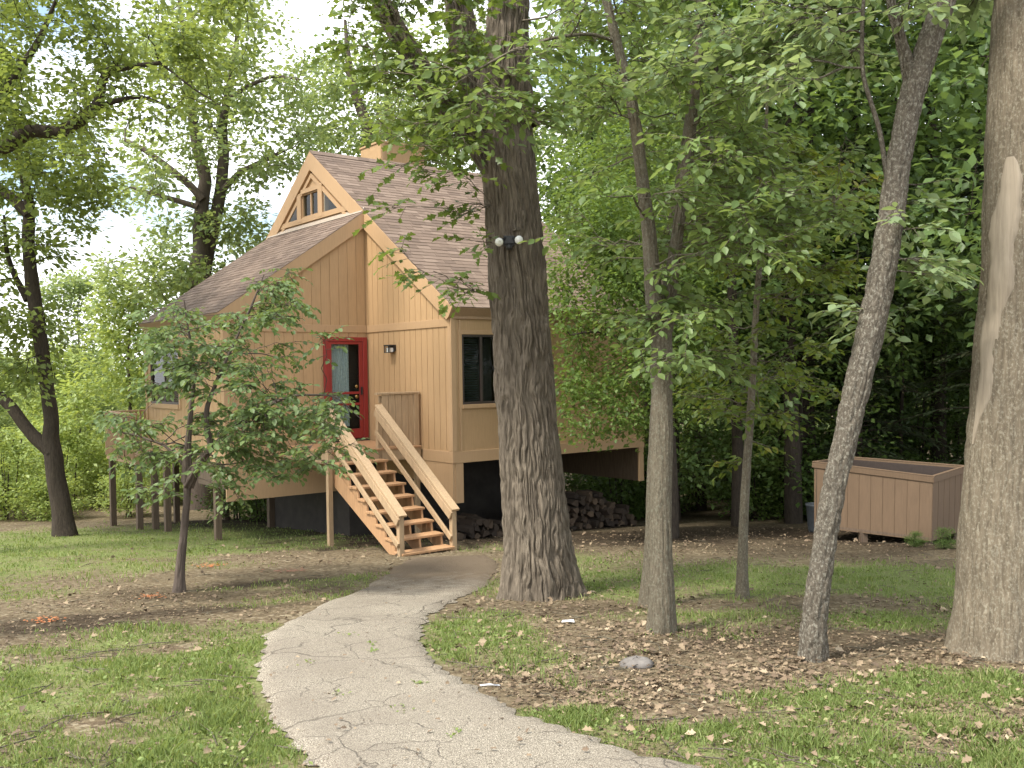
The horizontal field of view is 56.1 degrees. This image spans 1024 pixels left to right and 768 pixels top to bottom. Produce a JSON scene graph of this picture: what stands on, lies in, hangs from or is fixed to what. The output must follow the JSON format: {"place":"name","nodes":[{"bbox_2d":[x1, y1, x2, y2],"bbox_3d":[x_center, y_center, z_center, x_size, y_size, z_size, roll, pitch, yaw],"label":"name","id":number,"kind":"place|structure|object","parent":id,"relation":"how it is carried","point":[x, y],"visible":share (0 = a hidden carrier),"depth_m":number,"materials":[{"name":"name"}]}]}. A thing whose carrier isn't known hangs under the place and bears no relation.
{"place":"outdoors","nodes":[
{"label":"outdoors","id":0,"kind":"place"},
{"bbox_2d":[254,555,704,767],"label":"path","id":1,"kind":"structure","parent":0,"point":[387,736],"depth_m":6.27,"materials":[{"name":"concrete"}]},
{"bbox_2d":[0,0,972,375],"label":"sky","id":2,"kind":"structure","parent":0,"point":[308,11],"materials":[{"name":"white"}]},
{"bbox_2d":[0,384,1023,767],"bbox_3d":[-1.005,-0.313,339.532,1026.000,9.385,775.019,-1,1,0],"label":"ground","id":3,"kind":"structure","parent":0,"point":[710,522],"depth_m":9.99,"materials":[{"name":"green soil"}]},
{"bbox_2d":[0,405,18,461],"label":"valley tree","id":4,"kind":"object","parent":3,"relation":"on","point":[7,422],"visible":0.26,"depth_m":42.55,"materials":[{"name":"green plant"}]},
{"bbox_2d":[0,463,35,509],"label":"bright bush","id":5,"kind":"object","parent":3,"relation":"on","point":[15,483],"visible":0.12,"depth_m":29.61,"materials":[{"name":"green plant"}]},
{"bbox_2d":[0,350,59,448],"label":"valley tree","id":6,"kind":"object","parent":3,"relation":"on","point":[3,363],"visible":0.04,"depth_m":52.19,"materials":[{"name":"green plant"}]},
{"bbox_2d":[0,422,69,520],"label":"bright bush","id":7,"kind":"object","parent":3,"relation":"on","point":[5,480],"visible":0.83,"depth_m":26.34,"materials":[{"name":"green plant"}]},
{"bbox_2d":[4,443,77,498],"bbox_3d":[-16.552,3.107,33.322,2.930,2.235,2.946,-1,1,14],"label":"bright bush","id":8,"kind":"object","parent":3,"relation":"on","point":[32,462],"visible":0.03,"depth_m":33.05,"materials":[{"name":"green plant"}]},
{"bbox_2d":[5,468,97,521],"bbox_3d":[-12.589,3.078,26.025,2.166,1.652,2.177,-1,1,-1],"label":"bright bush","id":9,"kind":"object","parent":3,"relation":"on","point":[41,492],"visible":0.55,"depth_m":25.79,"materials":[{"name":"green plant"}]},
{"bbox_2d":[3,334,117,466],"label":"valley tree","id":10,"kind":"object","parent":3,"relation":"on","point":[29,412],"visible":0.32,"depth_m":37.39,"materials":[{"name":"green plant"}]},
{"bbox_2d":[7,411,119,512],"bbox_3d":[-13.507,2.466,29.019,3.226,3.284,3.714,0,1,44],"label":"bright bush","id":11,"kind":"object","parent":3,"relation":"on","point":[75,439],"visible":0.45,"depth_m":29.02,"materials":[{"name":"green plant"}]},
{"bbox_2d":[3,264,133,441],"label":"valley tree","id":12,"kind":"object","parent":3,"relation":"on","point":[76,283],"visible":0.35,"depth_m":42.56,"materials":[{"name":"green plant"}]},
{"bbox_2d":[0,0,139,536],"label":"oak tree","id":13,"kind":"object","parent":3,"relation":"on","point":[46,443],"visible":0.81,"depth_m":20.14,"materials":[{"name":"green plant"}]},
{"bbox_2d":[36,439,106,493],"bbox_3d":[-15.860,3.075,35.483,3.234,2.466,3.252,-1,1,7],"label":"bright bush","id":14,"kind":"object","parent":3,"relation":"on","point":[82,466],"visible":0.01,"depth_m":35.21,"materials":[{"name":"green plant"}]},
{"bbox_2d":[65,447,105,502],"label":"bright bush","id":15,"kind":"object","parent":3,"relation":"on","point":[80,491],"visible":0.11,"depth_m":30.83,"materials":[{"name":"green plant"}]},
{"bbox_2d":[36,344,138,444],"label":"valley tree","id":16,"kind":"object","parent":3,"relation":"on","point":[96,356],"visible":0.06,"depth_m":52.28,"materials":[{"name":"green plant"}]},
{"bbox_2d":[83,482,121,506],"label":"bright bush","id":17,"kind":"object","parent":3,"relation":"on","point":[93,492],"visible":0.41,"depth_m":30.08,"materials":[{"name":"green plant"}]},
{"bbox_2d":[53,268,171,502],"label":"valley tree","id":18,"kind":"object","parent":3,"relation":"on","point":[123,345],"visible":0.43,"depth_m":30.23,"materials":[{"name":"green plant"}]},
{"bbox_2d":[89,468,151,516],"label":"bright bush","id":19,"kind":"object","parent":3,"relation":"on","point":[125,504],"visible":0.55,"depth_m":26.37,"materials":[{"name":"green plant"}]},
{"bbox_2d":[0,0,273,185],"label":"oak tree","id":20,"kind":"object","parent":3,"relation":"on","point":[13,73],"visible":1,"depth_m":14.90,"materials":[{"name":"green plant"}]},
{"bbox_2d":[146,470,182,505],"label":"bright bush","id":21,"kind":"object","parent":3,"relation":"on","point":[160,486],"visible":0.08,"depth_m":30.14,"materials":[{"name":"green plant"}]},
{"bbox_2d":[105,409,229,529],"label":"deck","id":22,"kind":"structure","parent":3,"relation":"on","point":[139,509],"depth_m":23.50,"materials":[{"name":"brown wood"}]},
{"bbox_2d":[76,0,335,509],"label":"oak tree","id":23,"kind":"object","parent":3,"relation":"on","point":[205,232],"visible":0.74,"depth_m":27.97,"materials":[{"name":"green plant"}]},
{"bbox_2d":[192,485,266,520],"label":"leafy bush","id":24,"kind":"object","parent":3,"relation":"on","point":[233,511],"visible":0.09,"depth_m":25.16,"materials":[{"name":"green plant"}]},
{"bbox_2d":[85,267,378,592],"bbox_3d":[-3.447,0.538,11.510,3.619,4.113,3.132,-1,1,0],"label":"ornamental tree","id":25,"kind":"object","parent":3,"relation":"on","point":[184,367],"visible":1,"depth_m":11.04,"materials":[{"name":"green plant"}]},
{"bbox_2d":[224,491,266,521],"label":"leafy bush","id":26,"kind":"object","parent":3,"relation":"on","point":[261,503],"visible":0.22,"depth_m":23.99,"materials":[{"name":"green plant"}]},
{"bbox_2d":[276,24,437,170],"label":"woodland tree","id":27,"kind":"object","parent":3,"relation":"on","point":[362,52],"visible":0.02,"depth_m":38.39,"materials":[{"name":"green plant"}]},
{"bbox_2d":[281,391,459,556],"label":"entry stairs","id":28,"kind":"structure","parent":3,"relation":"on","point":[381,488],"depth_m":16.70,"materials":[{"name":"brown wood"}]},
{"bbox_2d":[139,132,646,540],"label":"house","id":29,"kind":"structure","parent":3,"relation":"on","point":[444,366],"depth_m":19.58,"materials":[{"name":"beige paint"}]},
{"bbox_2d":[149,340,180,409],"bbox_3d":[-7.393,-0.208,20.965,0.455,1.470,2.050,-2,1,-38],"label":"window","id":30,"kind":"structure","parent":29,"relation":"in","point":[165,404],"depth_m":21.19,"materials":[{"name":"grey glass"}]},
{"bbox_2d":[302,190,336,217],"bbox_3d":[-4.427,-4.113,22.040,0.428,0.750,0.960,-2,1,-38],"label":"window","id":31,"kind":"structure","parent":29,"relation":"in","point":[331,206],"depth_m":21.98,"materials":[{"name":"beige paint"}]},
{"bbox_2d":[323,337,369,441],"bbox_3d":[-3.457,0.119,19.733,1.010,2.155,0.290,-2,1,-38],"label":"door","id":32,"kind":"structure","parent":29,"relation":"in","point":[344,377],"depth_m":19.86,"materials":[{"name":"red paint"}]},
{"bbox_2d":[384,345,395,352],"bbox_3d":[-2.430,-0.700,19.125,0.160,0.160,0.230,-2,1,-38],"label":"wall lamp","id":33,"kind":"object","parent":29,"relation":"attached to","point":[390,348],"visible":1,"depth_m":19.07,"materials":[{"name":"black metal"}]},
{"bbox_2d":[458,330,495,408],"bbox_3d":[-0.678,-0.278,18.135,1.075,1.495,0.455,-2,1,-38],"label":"window","id":34,"kind":"structure","parent":29,"relation":"in","point":[474,351],"depth_m":18.06,"materials":[{"name":"black glass"}]},
{"bbox_2d":[277,3,575,172],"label":"oak tree","id":35,"kind":"object","parent":3,"relation":"on","point":[362,108],"visible":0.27,"depth_m":32.36,"materials":[{"name":"green plant"}]},
{"bbox_2d":[459,531,474,538],"bbox_3d":[-0.870,2.900,18.463,0.160,0.139,0.420,-37,13,-31],"label":"firewood log","id":36,"kind":"object","parent":3,"relation":"on","point":[470,536],"visible":0.59,"depth_m":18.30,"materials":[{"name":"brown wood"}]},
{"bbox_2d":[457,523,473,533],"bbox_3d":[-0.896,2.768,18.348,0.124,0.158,0.425,-2,1,-38],"label":"firewood log","id":37,"kind":"object","parent":36,"relation":"on","point":[465,528],"visible":0.88,"depth_m":18.27,"materials":[{"name":"brown wood"}]},
{"bbox_2d":[473,524,479,530],"bbox_3d":[-0.807,2.750,18.397,0.420,0.162,0.130,2,24,46],"label":"firewood log","id":38,"kind":"object","parent":36,"relation":"on","point":[476,527],"visible":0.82,"depth_m":18.25,"materials":[{"name":"brown wood"}]},
{"bbox_2d":[458,518,475,525],"bbox_3d":[-0.861,2.671,18.460,0.128,0.157,0.420,7,-4,-41],"label":"firewood log","id":39,"kind":"object","parent":38,"relation":"on","point":[466,521],"visible":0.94,"depth_m":18.39,"materials":[{"name":"brown wood"}]},
{"bbox_2d":[308,0,637,601],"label":"oak tree","id":40,"kind":"object","parent":3,"relation":"on","point":[539,560],"visible":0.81,"depth_m":10.54,"materials":[{"name":"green plant"}]},
{"bbox_2d":[495,236,522,249],"bbox_3d":[-0.032,-1.539,10.421,0.308,0.160,0.222,-1,1,0],"label":"floodlight","id":41,"kind":"object","parent":40,"relation":"attached to","point":[509,242],"visible":1,"depth_m":10.41,"materials":[{"name":"black metal"}]},
{"bbox_2d":[401,38,553,228],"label":"woodland tree","id":42,"kind":"object","parent":3,"relation":"on","point":[435,51],"depth_m":40.17,"materials":[{"name":"green plant"}]},
{"bbox_2d":[13,308,952,467],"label":"distant woods","id":43,"kind":"object","parent":3,"relation":"on","point":[827,423],"depth_m":66.77,"materials":[{"name":"green plant"}]},
{"bbox_2d":[0,527,1018,767],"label":"lawn weeds","id":44,"kind":"object","parent":3,"relation":"on","point":[234,739],"visible":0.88,"depth_m":6.02,"materials":[{"name":"green plant"}]},
{"bbox_2d":[0,518,1023,767],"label":"fallen leaves","id":45,"kind":"object","parent":3,"relation":"on","point":[710,690],"depth_m":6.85,"materials":[{"name":"brown plant"}]},
{"bbox_2d":[535,41,650,478],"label":"woodland tree","id":46,"kind":"object","parent":3,"relation":"on","point":[541,102],"visible":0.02,"depth_m":38.50,"materials":[{"name":"green plant"}]},
{"bbox_2d":[541,101,644,227],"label":"woodland tree","id":47,"kind":"object","parent":3,"relation":"on","point":[583,168],"visible":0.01,"depth_m":41.91,"materials":[{"name":"green plant"}]},
{"bbox_2d":[535,7,659,265],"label":"woodland tree","id":48,"kind":"object","parent":3,"relation":"on","point":[594,68],"visible":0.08,"depth_m":34.82,"materials":[{"name":"green plant"}]},
{"bbox_2d":[563,472,631,501],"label":"leafy bush","id":49,"kind":"object","parent":3,"relation":"on","point":[574,486],"visible":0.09,"depth_m":24.80,"materials":[{"name":"green plant"}]},
{"bbox_2d":[566,446,696,519],"bbox_3d":[2.546,2.326,22.930,2.851,2.328,2.790,-1,1,-22],"label":"leafy bush","id":50,"kind":"object","parent":3,"relation":"on","point":[636,509],"visible":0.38,"depth_m":22.70,"materials":[{"name":"green plant"}]},
{"bbox_2d":[385,0,880,634],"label":"forked tree","id":51,"kind":"object","parent":3,"relation":"on","point":[735,152],"visible":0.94,"depth_m":8.21,"materials":[{"name":"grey plant"}]},
{"bbox_2d":[619,655,653,668],"bbox_3d":[0.940,2.103,7.220,0.266,0.111,0.203,-1,1,0],"label":"rock","id":52,"kind":"object","parent":3,"relation":"on","point":[640,662],"visible":0.75,"depth_m":7.17,"materials":[{"name":"grey stone"}]},
{"bbox_2d":[529,0,749,478],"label":"woodland tree","id":53,"kind":"object","parent":3,"relation":"on","point":[543,166],"visible":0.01,"depth_m":28.20,"materials":[{"name":"green plant"}]},
{"bbox_2d":[535,93,753,538],"bbox_3d":[2.248,-1.211,17.254,4.620,8.518,3.713,-1,1,0],"label":"leaved tree","id":54,"kind":"object","parent":3,"relation":"on","point":[614,290],"visible":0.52,"depth_m":16.96,"materials":[{"name":"green plant"}]},
{"bbox_2d":[593,424,708,516],"bbox_3d":[3.386,2.170,24.979,2.985,2.958,3.890,-2,1,-40],"label":"leafy bush","id":55,"kind":"object","parent":3,"relation":"on","point":[687,485],"visible":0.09,"depth_m":24.44,"materials":[{"name":"green plant"}]},
{"bbox_2d":[586,74,740,484],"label":"woodland tree","id":56,"kind":"object","parent":3,"relation":"on","point":[683,285],"visible":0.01,"depth_m":33.87,"materials":[{"name":"green plant"}]},
{"bbox_2d":[540,0,792,606],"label":"slim tree","id":57,"kind":"object","parent":3,"relation":"on","point":[643,599],"visible":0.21,"depth_m":10.06,"materials":[{"name":"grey plant"}]},
{"bbox_2d":[556,96,811,520],"bbox_3d":[3.747,-1.535,22.386,5.923,10.028,6.047,-1,1,-28],"label":"understory tree","id":58,"kind":"object","parent":3,"relation":"on","point":[692,469],"visible":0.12,"depth_m":21.67,"materials":[{"name":"green plant"}]},
{"bbox_2d":[565,5,827,510],"bbox_3d":[5.422,-4.120,25.998,7.603,15.560,7.256,0,1,37],"label":"woodland tree","id":59,"kind":"object","parent":3,"relation":"on","point":[703,507],"visible":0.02,"depth_m":25.95,"materials":[{"name":"green plant"}]},
{"bbox_2d":[679,427,725,495],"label":"leafy bush","id":60,"kind":"object","parent":3,"relation":"on","point":[692,451],"visible":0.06,"depth_m":30.72,"materials":[{"name":"green plant"}]},
{"bbox_2d":[679,445,730,510],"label":"leafy bush","id":61,"kind":"object","parent":3,"relation":"on","point":[685,501],"visible":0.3,"depth_m":26.02,"materials":[{"name":"green plant"}]},
{"bbox_2d":[680,431,729,499],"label":"leafy bush","id":62,"kind":"object","parent":3,"relation":"on","point":[705,442],"visible":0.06,"depth_m":29.41,"materials":[{"name":"green plant"}]},
{"bbox_2d":[559,0,885,526],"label":"woodland tree","id":63,"kind":"object","parent":3,"relation":"on","point":[737,443],"visible":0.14,"depth_m":19.43,"materials":[{"name":"green plant"}]},
{"bbox_2d":[706,447,767,499],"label":"leafy bush","id":64,"kind":"object","parent":3,"relation":"on","point":[725,479],"visible":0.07,"depth_m":28.36,"materials":[{"name":"green plant"}]},
{"bbox_2d":[678,259,820,481],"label":"understory tree","id":65,"kind":"object","parent":3,"relation":"on","point":[720,436],"visible":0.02,"depth_m":26.36,"materials":[{"name":"green plant"}]},
{"bbox_2d":[702,439,804,520],"bbox_3d":[5.797,2.303,22.472,2.798,2.128,2.146,-2,1,-41],"label":"leafy bush","id":66,"kind":"object","parent":3,"relation":"on","point":[757,499],"visible":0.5,"depth_m":22.31,"materials":[{"name":"green plant"}]},
{"bbox_2d":[676,288,833,516],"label":"understory tree","id":67,"kind":"object","parent":3,"relation":"on","point":[714,438],"visible":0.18,"depth_m":23.03,"materials":[{"name":"green plant"}]},
{"bbox_2d":[749,451,781,512],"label":"leafy bush","id":68,"kind":"object","parent":3,"relation":"on","point":[757,480],"visible":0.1,"depth_m":24.67,"materials":[{"name":"green plant"}]},
{"bbox_2d":[709,356,823,472],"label":"understory tree","id":69,"kind":"object","parent":3,"relation":"on","point":[755,430],"visible":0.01,"depth_m":28.38,"materials":[{"name":"green plant"}]},
{"bbox_2d":[672,23,909,598],"bbox_3d":[3.063,-0.758,10.589,2.933,6.371,3.496,-1,1,0],"label":"thin tree","id":70,"kind":"object","parent":3,"relation":"on","point":[752,372],"visible":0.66,"depth_m":10.42,"materials":[{"name":"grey plant"}]},
{"bbox_2d":[601,0,993,662],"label":"leaning tree","id":71,"kind":"object","parent":3,"relation":"on","point":[793,44],"visible":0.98,"depth_m":7.30,"materials":[{"name":"grey plant"}]},
{"bbox_2d":[615,0,987,523],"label":"woodland tree","id":72,"kind":"object","parent":3,"relation":"on","point":[793,513],"visible":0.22,"depth_m":20.02,"materials":[{"name":"green plant"}]},
{"bbox_2d":[656,1,953,514],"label":"woodland tree","id":73,"kind":"object","parent":3,"relation":"on","point":[866,149],"visible":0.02,"depth_m":22.71,"materials":[{"name":"green plant"}]},
{"bbox_2d":[744,327,869,478],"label":"understory tree","id":74,"kind":"object","parent":3,"relation":"on","point":[820,409],"visible":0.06,"depth_m":24.55,"materials":[{"name":"green plant"}]},
{"bbox_2d":[631,0,986,517],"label":"woodland tree","id":75,"kind":"object","parent":3,"relation":"on","point":[811,109],"visible":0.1,"depth_m":21.71,"materials":[{"name":"green plant"}]},
{"bbox_2d":[805,502,813,532],"bbox_3d":[5.943,2.601,18.647,0.470,0.550,0.470,-1,1,0],"label":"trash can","id":76,"kind":"object","parent":3,"relation":"on","point":[810,513],"visible":0.27,"depth_m":18.55,"materials":[{"name":"blue plastic"}]},
{"bbox_2d":[679,204,940,507],"bbox_3d":[6.490,-0.425,21.395,5.514,7.550,5.263,-1,1,-9],"label":"understory tree","id":77,"kind":"object","parent":3,"relation":"on","point":[767,438],"visible":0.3,"depth_m":20.85,"materials":[{"name":"green plant"}]},
{"bbox_2d":[758,432,869,521],"bbox_3d":[7.056,2.169,21.621,2.802,2.288,2.742,0,1,41],"label":"leafy bush","id":78,"kind":"object","parent":3,"relation":"on","point":[810,479],"visible":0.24,"depth_m":21.58,"materials":[{"name":"green plant"}]},
{"bbox_2d":[733,0,987,424],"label":"woodland tree","id":79,"kind":"object","parent":3,"relation":"on","point":[886,49],"visible":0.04,"depth_m":24.20,"materials":[{"name":"green plant"}]},
{"bbox_2d":[814,334,922,455],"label":"understory tree","id":80,"kind":"object","parent":3,"relation":"on","point":[868,408],"visible":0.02,"depth_m":26.03,"materials":[{"name":"green plant"}]},
{"bbox_2d":[780,130,957,496],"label":"conifer","id":81,"kind":"object","parent":3,"relation":"on","point":[880,375],"visible":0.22,"depth_m":22.08,"materials":[{"name":"green plant"}]},
{"bbox_2d":[754,3,990,449],"bbox_3d":[10.259,-6.356,27.399,9.415,20.035,9.132,-1,1,-18],"label":"woodland tree","id":82,"kind":"object","parent":3,"relation":"on","point":[941,169],"visible":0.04,"depth_m":26.22,"materials":[{"name":"green plant"}]},
{"bbox_2d":[816,108,930,459],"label":"conifer","id":83,"kind":"object","parent":3,"relation":"on","point":[893,434],"visible":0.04,"depth_m":24.98,"materials":[{"name":"green plant"}]},
{"bbox_2d":[812,457,963,543],"bbox_3d":[6.739,2.209,17.149,2.278,1.670,1.487,0,1,40],"label":"trash enclosure","id":84,"kind":"object","parent":3,"relation":"on","point":[894,498],"visible":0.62,"depth_m":16.56,"materials":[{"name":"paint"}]},
{"bbox_2d":[800,148,978,460],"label":"understory tree","id":85,"kind":"object","parent":3,"relation":"on","point":[919,376],"visible":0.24,"depth_m":22.84,"materials":[{"name":"green plant"}]},
{"bbox_2d":[861,443,921,460],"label":"leafy bush","id":86,"kind":"object","parent":3,"relation":"on","point":[889,450],"visible":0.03,"depth_m":22.28,"materials":[{"name":"green plant"}]},
{"bbox_2d":[795,0,991,346],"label":"woodland tree","id":87,"kind":"object","parent":3,"relation":"on","point":[943,94],"visible":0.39,"depth_m":17.91,"materials":[{"name":"green plant"}]},
{"bbox_2d":[812,3,982,421],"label":"woodland tree","id":88,"kind":"object","parent":3,"relation":"on","point":[895,99],"depth_m":30.23,"materials":[{"name":"green plant"}]},
{"bbox_2d":[811,4,989,461],"bbox_3d":[10.921,-6.093,24.340,7.830,19.195,8.198,-2,1,-44],"label":"woodland tree","id":89,"kind":"object","parent":3,"relation":"on","point":[939,404],"visible":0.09,"depth_m":24.29,"materials":[{"name":"green plant"}]},
{"bbox_2d":[840,292,973,464],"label":"understory tree","id":90,"kind":"object","parent":3,"relation":"on","point":[957,417],"visible":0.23,"depth_m":24.15,"materials":[{"name":"green plant"}]},
{"bbox_2d":[903,530,930,546],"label":"leafy bush","id":91,"kind":"object","parent":3,"relation":"on","point":[913,542],"visible":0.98,"depth_m":15.60,"materials":[{"name":"green plant"}]},
{"bbox_2d":[867,203,971,464],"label":"understory tree","id":92,"kind":"object","parent":3,"relation":"on","point":[956,434],"visible":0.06,"depth_m":26.51,"materials":[{"name":"green plant"}]},
{"bbox_2d":[880,244,971,459],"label":"understory tree","id":93,"kind":"object","parent":3,"relation":"on","point":[948,413],"visible":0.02,"depth_m":30.16,"materials":[{"name":"green plant"}]},
{"bbox_2d":[904,450,947,462],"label":"leafy bush","id":94,"kind":"object","parent":3,"relation":"on","point":[924,458],"visible":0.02,"depth_m":23.22,"materials":[{"name":"green plant"}]},
{"bbox_2d":[880,135,984,464],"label":"conifer","id":95,"kind":"object","parent":3,"relation":"on","point":[953,314],"visible":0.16,"depth_m":20.84,"materials":[{"name":"green plant"}]},
{"bbox_2d":[883,0,991,406],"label":"woodland tree","id":96,"kind":"object","parent":3,"relation":"on","point":[959,329],"visible":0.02,"depth_m":24.60,"materials":[{"name":"green plant"}]},
{"bbox_2d":[934,527,955,549],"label":"leafy bush","id":97,"kind":"object","parent":3,"relation":"on","point":[943,542],"visible":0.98,"depth_m":15.23,"materials":[{"name":"green plant"}]},
{"bbox_2d":[921,285,976,458],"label":"understory tree","id":98,"kind":"object","parent":3,"relation":"on","point":[954,402],"depth_m":24.85,"materials":[{"name":"green plant"}]},
{"bbox_2d":[912,99,986,449],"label":"understory tree","id":99,"kind":"object","parent":3,"relation":"on","point":[950,333],"visible":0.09,"depth_m":22.45,"materials":[{"name":"green plant"}]},
{"bbox_2d":[924,40,988,357],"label":"woodland tree","id":100,"kind":"object","parent":3,"relation":"on","point":[965,133],"visible":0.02,"depth_m":26.25,"materials":[{"name":"green plant"}]},
{"bbox_2d":[943,0,1023,663],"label":"oak tree","id":101,"kind":"object","parent":3,"relation":"on","point":[987,617],"visible":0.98,"depth_m":7.33,"materials":[{"name":"beige plant"}]},
{"bbox_2d":[0,517,1023,767],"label":"grass","id":102,"kind":"structure","parent":0,"point":[222,713],"depth_m":6.29,"materials":[{"name":"green plant"}]},
{"bbox_3d":[-0.610,2.737,18.694,0.420,0.162,0.130,0,-33,46],"label":"firewood log","id":103,"kind":"object","parent":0,"visible":0},
{"bbox_2d":[475,516,488,526],"bbox_3d":[-0.613,2.661,18.629,0.160,0.139,0.420,-32,23,-31],"label":"firewood log","id":104,"kind":"object","parent":103,"relation":"on","point":[485,523],"visible":0.59,"depth_m":18.48,"materials":[{"name":"brown wood"}]},
{"bbox_2d":[466,516,482,525],"bbox_3d":[-0.732,2.643,18.555,0.160,0.130,0.426,-1,1,-30],"label":"firewood log","id":105,"kind":"object","parent":104,"relation":"on","point":[479,522],"visible":0.8,"depth_m":18.40,"materials":[{"name":"brown wood"}]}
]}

